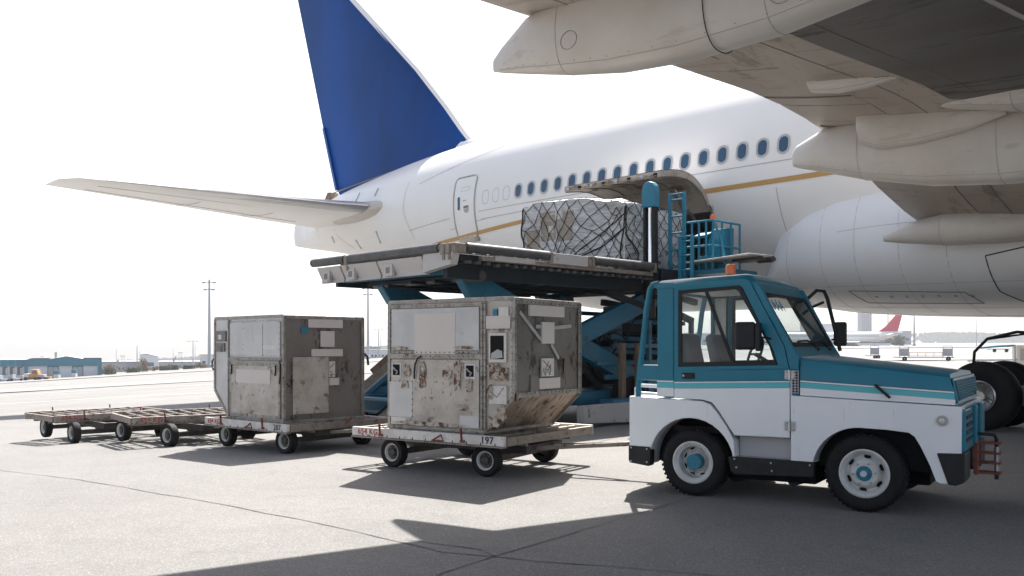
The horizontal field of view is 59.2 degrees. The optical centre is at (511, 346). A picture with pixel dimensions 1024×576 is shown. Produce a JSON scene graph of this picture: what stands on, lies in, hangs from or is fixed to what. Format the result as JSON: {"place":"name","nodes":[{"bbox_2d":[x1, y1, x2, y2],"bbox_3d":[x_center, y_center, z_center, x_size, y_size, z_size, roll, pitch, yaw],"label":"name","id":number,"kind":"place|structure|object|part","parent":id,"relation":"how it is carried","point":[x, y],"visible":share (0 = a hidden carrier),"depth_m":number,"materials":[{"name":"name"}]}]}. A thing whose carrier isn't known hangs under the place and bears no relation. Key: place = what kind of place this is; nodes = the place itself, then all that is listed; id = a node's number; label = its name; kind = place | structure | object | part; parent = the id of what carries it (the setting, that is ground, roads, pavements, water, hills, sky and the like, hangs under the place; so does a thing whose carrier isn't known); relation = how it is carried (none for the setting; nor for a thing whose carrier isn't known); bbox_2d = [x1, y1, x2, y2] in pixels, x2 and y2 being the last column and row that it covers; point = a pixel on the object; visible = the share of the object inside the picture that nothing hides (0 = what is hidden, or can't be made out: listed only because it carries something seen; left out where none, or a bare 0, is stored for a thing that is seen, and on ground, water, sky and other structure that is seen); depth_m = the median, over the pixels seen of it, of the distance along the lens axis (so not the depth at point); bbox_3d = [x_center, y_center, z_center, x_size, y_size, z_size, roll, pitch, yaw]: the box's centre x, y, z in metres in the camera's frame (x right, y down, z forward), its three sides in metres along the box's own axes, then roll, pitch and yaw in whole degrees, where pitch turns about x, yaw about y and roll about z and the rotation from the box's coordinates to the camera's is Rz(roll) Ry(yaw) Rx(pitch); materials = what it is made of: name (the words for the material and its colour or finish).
{"place":"outdoors","nodes":[
{"label":"outdoors","id":0,"kind":"place"},
{"bbox_2d":[0,375,9,380],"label":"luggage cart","id":1,"kind":"object","parent":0,"point":[1,377],"visible":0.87,"depth_m":180.00,"materials":[{"name":"white metal"}]},
{"bbox_2d":[10,375,23,380],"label":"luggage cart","id":2,"kind":"object","parent":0,"point":[12,377],"visible":0.84,"depth_m":180.00,"materials":[{"name":"white metal"}]},
{"bbox_2d":[0,343,1023,575],"bbox_3d":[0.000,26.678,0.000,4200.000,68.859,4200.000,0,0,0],"label":"ground","id":3,"kind":"structure","parent":0,"point":[65,525],"depth_m":8.70,"materials":[{"name":"grey concrete"}]},
{"bbox_2d":[23,369,51,380],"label":"vehicle","id":4,"kind":"object","parent":3,"relation":"on","point":[35,374],"visible":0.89,"depth_m":178.10,"materials":[{"name":"yellow metal"}]},
{"bbox_2d":[0,352,101,381],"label":"terminal workshop","id":5,"kind":"structure","parent":3,"relation":"on","point":[64,365],"depth_m":202.07,"materials":[{"name":"teal metal"}]},
{"bbox_2d":[2,367,6,374],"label":"window","id":6,"kind":"structure","parent":5,"relation":"in","point":[4,369],"depth_m":198.25,"materials":[{"name":"grey glass"}]},
{"bbox_2d":[10,367,14,374],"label":"window","id":7,"kind":"structure","parent":5,"relation":"in","point":[12,369],"depth_m":198.93,"materials":[{"name":"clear glass"}]},
{"bbox_2d":[17,367,21,374],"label":"window","id":8,"kind":"structure","parent":5,"relation":"in","point":[19,369],"depth_m":199.51,"materials":[{"name":"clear glass"}]},
{"bbox_2d":[47,366,58,377],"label":"door","id":9,"kind":"structure","parent":5,"relation":"in","point":[50,369],"depth_m":201.91,"materials":[{"name":"grey metal"}]},
{"bbox_2d":[72,366,82,376],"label":"door","id":10,"kind":"structure","parent":5,"relation":"in","point":[80,368],"depth_m":204.34,"materials":[{"name":"grey metal"}]},
{"bbox_2d":[53,371,60,377],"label":"utility cabinet","id":11,"kind":"object","parent":3,"relation":"on","point":[56,374],"visible":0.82,"depth_m":196.00,"materials":[{"name":"metal"}]},
{"bbox_2d":[71,370,77,376],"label":"utility cabinet","id":12,"kind":"object","parent":3,"relation":"on","point":[74,373],"visible":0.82,"depth_m":196.00,"materials":[{"name":"metal"}]},
{"bbox_2d":[25,404,168,442],"bbox_3d":[-7.533,1.469,17.048,2.384,0.591,3.401,0,0,-44],"label":"cargo dolly","id":13,"kind":"object","parent":3,"relation":"on","point":[99,420],"visible":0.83,"depth_m":16.81,"materials":[{"name":"metal"}]},
{"bbox_2d":[7,393,197,403],"bbox_3d":[-14.853,2.131,41.686,50.816,1.346,1.853,0,0,-10],"label":"painted line","id":14,"kind":"object","parent":3,"relation":"on","point":[98,398],"visible":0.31,"depth_m":40.53,"materials":[{"name":"paint"}]},
{"bbox_2d":[103,368,116,374],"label":"hedge","id":15,"kind":"object","parent":3,"relation":"on","point":[108,371],"visible":0.99,"depth_m":204.26,"materials":[{"name":"green plant"}]},
{"bbox_2d":[103,364,118,370],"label":"dry bush","id":16,"kind":"object","parent":3,"relation":"on","point":[109,366],"visible":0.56,"depth_m":211.68,"materials":[{"name":"brown plant"}]},
{"bbox_2d":[115,356,124,370],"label":"stair tower","id":17,"kind":"structure","parent":3,"relation":"on","point":[122,363],"depth_m":261.98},
{"bbox_2d":[102,361,139,371],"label":"warehouse","id":18,"kind":"structure","parent":3,"relation":"on","point":[130,364],"depth_m":302.85,"materials":[{"name":"white metal"}]},
{"bbox_2d":[138,357,150,371],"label":"dry tree","id":19,"kind":"object","parent":3,"relation":"on","point":[143,362],"visible":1,"depth_m":237.52,"materials":[{"name":"brown plant"}]},
{"bbox_2d":[140,353,157,369],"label":"warehouse","id":20,"kind":"structure","parent":3,"relation":"on","point":[152,359],"depth_m":291.16,"materials":[{"name":"white metal"}]},
{"bbox_2d":[149,366,159,370],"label":"dry bush","id":21,"kind":"object","parent":3,"relation":"on","point":[155,368],"visible":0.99,"depth_m":239.67,"materials":[{"name":"brown plant"}]},
{"bbox_2d":[159,366,171,370],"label":"hedge","id":22,"kind":"object","parent":3,"relation":"on","point":[163,368],"visible":0.93,"depth_m":234.26,"materials":[{"name":"green plant"}]},
{"bbox_2d":[171,365,178,369],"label":"hedge","id":23,"kind":"object","parent":3,"relation":"on","point":[175,367],"visible":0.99,"depth_m":234.26,"materials":[{"name":"green plant"}]},
{"bbox_2d":[158,361,199,368],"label":"warehouse","id":24,"kind":"structure","parent":3,"relation":"on","point":[164,363],"depth_m":302.11,"materials":[{"name":"white metal"}]},
{"bbox_2d":[110,404,255,446],"bbox_3d":[-5.521,1.402,15.949,2.460,0.591,3.370,0,0,-36],"label":"cargo dolly","id":25,"kind":"object","parent":3,"relation":"on","point":[169,423],"visible":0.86,"depth_m":15.62,"materials":[{"name":"metal"}]},
{"bbox_2d":[199,354,213,367],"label":"warehouse","id":26,"kind":"structure","parent":3,"relation":"on","point":[204,358],"depth_m":262.40,"materials":[{"name":"white metal"}]},
{"bbox_2d":[201,279,215,367],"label":"light pole","id":27,"kind":"object","parent":3,"relation":"on","point":[208,364],"visible":0.91,"depth_m":249.69,"materials":[{"name":"grey metal"}]},
{"bbox_2d":[114,345,387,365],"bbox_3d":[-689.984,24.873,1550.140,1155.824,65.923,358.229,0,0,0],"label":"woods","id":28,"kind":"object","parent":3,"relation":"on","point":[197,358],"visible":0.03,"depth_m":1564.94,"materials":[{"name":"grey plant"}]},
{"bbox_2d":[204,411,387,453],"bbox_3d":[-3.015,1.367,14.453,3.840,0.546,2.050,0,0,41],"label":"cargo dolly","id":29,"kind":"object","parent":3,"relation":"on","point":[287,440],"visible":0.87,"depth_m":14.12,"materials":[{"name":"metal"}]},
{"bbox_2d":[211,314,368,423],"bbox_3d":[-3.694,0.354,14.956,2.123,1.692,1.684,0,0,42],"label":"cargo container","id":30,"kind":"object","parent":29,"relation":"on","point":[281,369],"visible":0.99,"depth_m":14.24,"materials":[{"name":"metal"}]},
{"bbox_2d":[231,365,277,415],"bbox_3d":[-4.062,0.682,14.212,1.360,0.760,0.016,0,0,42],"label":"lower door","id":31,"kind":"structure","parent":30,"relation":"in","point":[250,398],"depth_m":14.18,"materials":[{"name":"metal"}]},
{"bbox_2d":[230,321,280,356],"bbox_3d":[-4.065,-0.113,14.216,1.450,0.550,0.014,0,0,42],"label":"upper door","id":32,"kind":"structure","parent":30,"relation":"in","point":[271,332],"depth_m":14.02,"materials":[{"name":"metal"}]},
{"bbox_2d":[0,470,715,575],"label":"apron crack","id":33,"kind":"object","parent":3,"relation":"on","point":[382,537],"visible":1,"depth_m":7.42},
{"bbox_2d":[362,289,373,358],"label":"light pole","id":34,"kind":"object","parent":3,"relation":"on","point":[367,294],"visible":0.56,"depth_m":269.73,"materials":[{"name":"grey metal"}]},
{"bbox_2d":[364,347,380,349],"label":"warehouse","id":35,"kind":"structure","parent":3,"relation":"on","point":[372,348],"depth_m":362.03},
{"bbox_2d":[364,354,387,416],"bbox_3d":[-2.684,0.353,18.418,3.102,2.581,0.965,0,0,0],"label":"belt loader","id":36,"kind":"object","parent":3,"relation":"on","point":[375,380],"visible":0.02,"depth_m":17.93,"materials":[{"name":"metal"}]},
{"bbox_2d":[364,350,387,358],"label":"warehouse","id":37,"kind":"structure","parent":3,"relation":"on","point":[374,353],"depth_m":301.84,"materials":[{"name":"white metal"}]},
{"bbox_2d":[374,329,383,357],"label":"light pole","id":38,"kind":"object","parent":3,"relation":"on","point":[378,340],"visible":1,"depth_m":299.85,"materials":[{"name":"grey metal"}]},
{"bbox_2d":[374,404,387,416],"bbox_3d":[-2.189,1.124,16.250,0.985,1.015,0.200,0,0,0],"label":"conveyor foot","id":39,"kind":"object","parent":3,"relation":"on","point":[383,412],"visible":0.01,"depth_m":16.18},
{"bbox_2d":[407,539,494,555],"bbox_3d":[-0.471,1.596,7.217,0.964,0.001,0.119,0,0,39],"label":"apron crack","id":40,"kind":"object","parent":3,"relation":"on","point":[459,546],"visible":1,"depth_m":7.16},
{"bbox_2d":[351,422,629,476],"bbox_3d":[0.165,1.300,11.751,4.224,0.601,2.150,0,0,35],"label":"cargo dolly","id":41,"kind":"object","parent":3,"relation":"on","point":[490,453],"visible":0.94,"depth_m":11.44,"materials":[{"name":"metal"}]},
{"bbox_2d":[387,296,581,434],"bbox_3d":[-0.358,0.243,11.934,2.088,1.692,1.604,0,0,35],"label":"cargo container","id":42,"kind":"object","parent":41,"relation":"on","point":[480,365],"visible":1,"depth_m":11.31,"materials":[{"name":"metal"}]},
{"bbox_2d":[392,307,478,349],"bbox_3d":[-0.992,-0.223,11.455,1.445,0.530,0.014,0,0,35],"label":"upper door","id":43,"kind":"structure","parent":42,"relation":"in","point":[466,318],"depth_m":11.35,"materials":[{"name":"metal"}]},
{"bbox_2d":[392,359,478,424],"bbox_3d":[-0.992,0.580,11.455,1.445,0.825,0.014,0,0,35],"label":"lower door","id":44,"kind":"structure","parent":42,"relation":"in","point":[437,401],"depth_m":11.39,"materials":[{"name":"metal"}]},
{"bbox_2d":[0,346,985,382],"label":"taxi lane","id":45,"kind":"structure","parent":3,"relation":"on","point":[379,360],"depth_m":162.65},
{"bbox_2d":[0,356,1011,392],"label":"taxi lane","id":46,"kind":"structure","parent":3,"relation":"on","point":[365,371],"depth_m":76.60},
{"bbox_2d":[865,345,879,357],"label":"baggage cart","id":47,"kind":"object","parent":46,"relation":"on","point":[874,352],"visible":1,"depth_m":92.00,"materials":[{"name":"grey metal"}]},
{"bbox_2d":[45,0,1023,430],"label":"airliner","id":48,"kind":"object","parent":3,"relation":"on","point":[861,156],"visible":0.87,"depth_m":18.88,"materials":[{"name":"white metal"}]},
{"bbox_2d":[453,174,477,238],"bbox_3d":[-1.425,-4.380,28.271,0.279,1.971,1.141,0,0,-40],"label":"passenger door","id":49,"kind":"structure","parent":48,"relation":"in","point":[464,191],"depth_m":28.22,"materials":[{"name":"white metal"}]},
{"bbox_2d":[514,183,521,197],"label":"passenger window","id":50,"kind":"structure","parent":48,"relation":"in","point":[518,188],"depth_m":26.32,"materials":[{"name":"blue glass"}]},
{"bbox_2d":[527,181,534,195],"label":"passenger window","id":51,"kind":"structure","parent":48,"relation":"in","point":[531,185],"depth_m":25.93,"materials":[{"name":"blue glass"}]},
{"bbox_2d":[540,178,547,193],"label":"passenger window","id":52,"kind":"structure","parent":48,"relation":"in","point":[544,183],"depth_m":25.54,"materials":[{"name":"blue glass"}]},
{"bbox_2d":[553,176,561,191],"bbox_3d":[1.278,-4.552,25.155,0.065,0.457,0.315,0,0,-44],"label":"passenger window","id":53,"kind":"structure","parent":48,"relation":"in","point":[557,184],"depth_m":25.16,"materials":[{"name":"blue glass"}]},
{"bbox_2d":[567,173,575,185],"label":"passenger window","id":54,"kind":"structure","parent":48,"relation":"in","point":[572,177],"depth_m":24.79,"materials":[{"name":"blue glass"}]},
{"bbox_2d":[582,170,590,182],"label":"passenger window","id":55,"kind":"structure","parent":48,"relation":"in","point":[586,177],"depth_m":24.41,"materials":[{"name":"blue glass"}]},
{"bbox_2d":[597,167,605,180],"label":"passenger window","id":56,"kind":"structure","parent":48,"relation":"in","point":[601,175],"depth_m":24.04,"materials":[{"name":"blue glass"}]},
{"bbox_2d":[612,165,621,177],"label":"passenger window","id":57,"kind":"structure","parent":48,"relation":"in","point":[617,171],"depth_m":23.65,"materials":[{"name":"blue glass"}]},
{"bbox_2d":[628,162,637,174],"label":"passenger window","id":58,"kind":"structure","parent":48,"relation":"in","point":[633,167],"depth_m":23.28,"materials":[{"name":"blue glass"}]},
{"bbox_2d":[565,169,709,223],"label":"cargo door","id":59,"kind":"structure","parent":48,"relation":"in","point":[669,181],"depth_m":21.71,"materials":[{"name":"metal"}]},
{"bbox_2d":[645,159,654,172],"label":"passenger window","id":60,"kind":"structure","parent":48,"relation":"in","point":[650,164],"depth_m":22.89,"materials":[{"name":"blue glass"}]},
{"bbox_2d":[662,155,671,169],"bbox_3d":[3.873,-4.552,22.503,0.068,0.457,0.315,0,0,-44],"label":"passenger window","id":61,"kind":"structure","parent":48,"relation":"in","point":[667,160],"depth_m":22.52,"materials":[{"name":"blue glass"}]},
{"bbox_2d":[679,152,689,169],"bbox_3d":[4.244,-4.552,22.126,0.068,0.457,0.315,0,0,-44],"label":"passenger window","id":62,"kind":"structure","parent":48,"relation":"in","point":[684,162],"depth_m":22.13,"materials":[{"name":"blue glass"}]},
{"bbox_2d":[697,149,708,166],"bbox_3d":[4.614,-4.552,21.748,0.068,0.457,0.315,0,0,-44],"label":"passenger window","id":63,"kind":"structure","parent":48,"relation":"in","point":[703,156],"depth_m":21.75,"materials":[{"name":"blue glass"}]},
{"bbox_2d":[716,145,727,163],"bbox_3d":[4.984,-4.552,21.368,0.068,0.457,0.315,0,0,-44],"label":"passenger window","id":64,"kind":"structure","parent":48,"relation":"in","point":[722,152],"depth_m":21.37,"materials":[{"name":"blue glass"}]},
{"bbox_2d":[736,142,747,160],"bbox_3d":[5.355,-4.552,20.989,0.068,0.457,0.315,0,0,-44],"label":"passenger window","id":65,"kind":"structure","parent":48,"relation":"in","point":[742,148],"depth_m":20.99,"materials":[{"name":"blue glass"}]},
{"bbox_2d":[756,138,768,156],"bbox_3d":[5.725,-4.552,20.610,0.068,0.457,0.315,0,0,-44],"label":"passenger window","id":66,"kind":"structure","parent":48,"relation":"in","point":[762,145],"depth_m":20.61,"materials":[{"name":"blue glass"}]},
{"bbox_2d":[777,134,789,153],"bbox_3d":[6.095,-4.552,20.231,0.068,0.457,0.315,0,0,-44],"label":"passenger window","id":67,"kind":"structure","parent":48,"relation":"in","point":[783,143],"depth_m":20.23,"materials":[{"name":"blue glass"}]},
{"bbox_2d":[310,181,775,423],"bbox_3d":[1.198,-0.980,18.871,8.550,5.160,6.580,0,0,-44],"label":"cargo high loader","id":68,"kind":"object","parent":3,"relation":"on","point":[611,335],"visible":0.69,"depth_m":18.49,"materials":[{"name":"metal"}]},
{"bbox_2d":[521,197,681,269],"bbox_3d":[2.119,-2.579,21.105,3.070,1.657,2.540,0,0,42],"label":"netted cargo pallet","id":69,"kind":"object","parent":68,"relation":"on","point":[600,227],"visible":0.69,"depth_m":20.06,"materials":[{"name":"plastic"}]},
{"bbox_2d":[436,481,767,575],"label":"apron crack","id":70,"kind":"object","parent":3,"relation":"on","point":[571,533],"visible":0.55,"depth_m":7.50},
{"bbox_2d":[701,334,767,344],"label":"warehouse","id":71,"kind":"structure","parent":3,"relation":"on","point":[703,340],"depth_m":558.40,"materials":[{"name":"white metal"}]},
{"bbox_2d":[629,264,1001,511],"bbox_3d":[3.229,0.341,9.842,3.730,2.518,2.138,0,0,33],"label":"baggage tractor","id":72,"kind":"object","parent":3,"relation":"on","point":[868,435],"visible":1,"depth_m":9.19,"materials":[{"name":"metal"}]},
{"bbox_3d":[2.302,0.120,9.411,1.296,1.610,0.071,0,0,33],"label":"door","id":73,"kind":"part","parent":72,"relation":"part of","materials":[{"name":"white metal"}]},
{"bbox_3d":[3.219,0.120,10.870,1.244,1.610,0.051,0,0,33],"label":"door","id":74,"kind":"part","parent":72,"relation":"part of","materials":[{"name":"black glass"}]},
{"bbox_2d":[800,324,833,344],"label":"warehouse","id":75,"kind":"structure","parent":3,"relation":"on","point":[828,328],"depth_m":614.29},
{"bbox_2d":[762,315,901,345],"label":"distant airliner","id":76,"kind":"object","parent":3,"relation":"on","point":[856,338],"visible":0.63,"depth_m":422.89,"materials":[{"name":"white metal"}]},
{"bbox_2d":[789,331,910,344],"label":"warehouse","id":77,"kind":"structure","parent":3,"relation":"on","point":[907,334],"depth_m":606.65,"materials":[{"name":"white metal"}]},
{"bbox_2d":[858,342,890,344],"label":"service vehicle","id":78,"kind":"object","parent":3,"relation":"on","point":[874,343],"visible":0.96,"depth_m":400.00,"materials":[{"name":"white metal"}]},
{"bbox_2d":[884,338,893,345],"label":"bare tree","id":79,"kind":"object","parent":3,"relation":"on","point":[890,340],"visible":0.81,"depth_m":470.75,"materials":[{"name":"grey plant"}]},
{"bbox_2d":[892,334,905,345],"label":"bare tree","id":80,"kind":"object","parent":3,"relation":"on","point":[900,339],"visible":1,"depth_m":468.98,"materials":[{"name":"grey plant"}]},
{"bbox_2d":[912,316,915,345],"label":"light pole","id":81,"kind":"object","parent":3,"relation":"on","point":[913,344],"visible":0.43,"depth_m":419.74,"materials":[{"name":"grey metal"}]},
{"bbox_2d":[893,346,953,360],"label":"baggage cart","id":82,"kind":"object","parent":3,"relation":"on","point":[906,352],"visible":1,"depth_m":81.82,"materials":[{"name":"grey metal"}]},
{"bbox_2d":[911,331,1023,342],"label":"woods","id":83,"kind":"object","parent":3,"relation":"on","point":[950,337],"visible":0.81,"depth_m":1677.64,"materials":[{"name":"grey plant"}]},
{"bbox_2d":[967,344,1023,364],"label":"ground power cart","id":84,"kind":"object","parent":3,"relation":"on","point":[1017,353],"visible":0.39,"depth_m":27.06,"materials":[{"name":"metal"}]},
{"bbox_2d":[986,349,1009,351],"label":"flat trailer","id":85,"kind":"object","parent":3,"relation":"on","point":[995,350],"visible":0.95,"depth_m":149.93,"materials":[{"name":"white metal"}]},
{"bbox_2d":[0,0,1023,360],"label":"sky","id":86,"kind":"structure","parent":0,"point":[207,94],"materials":[{"name":"white"}]},
{"bbox_2d":[857,313,871,330],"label":"control tower","id":87,"kind":"structure","parent":0,"point":[864,321],"depth_m":815.30,"materials":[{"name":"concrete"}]}
]}

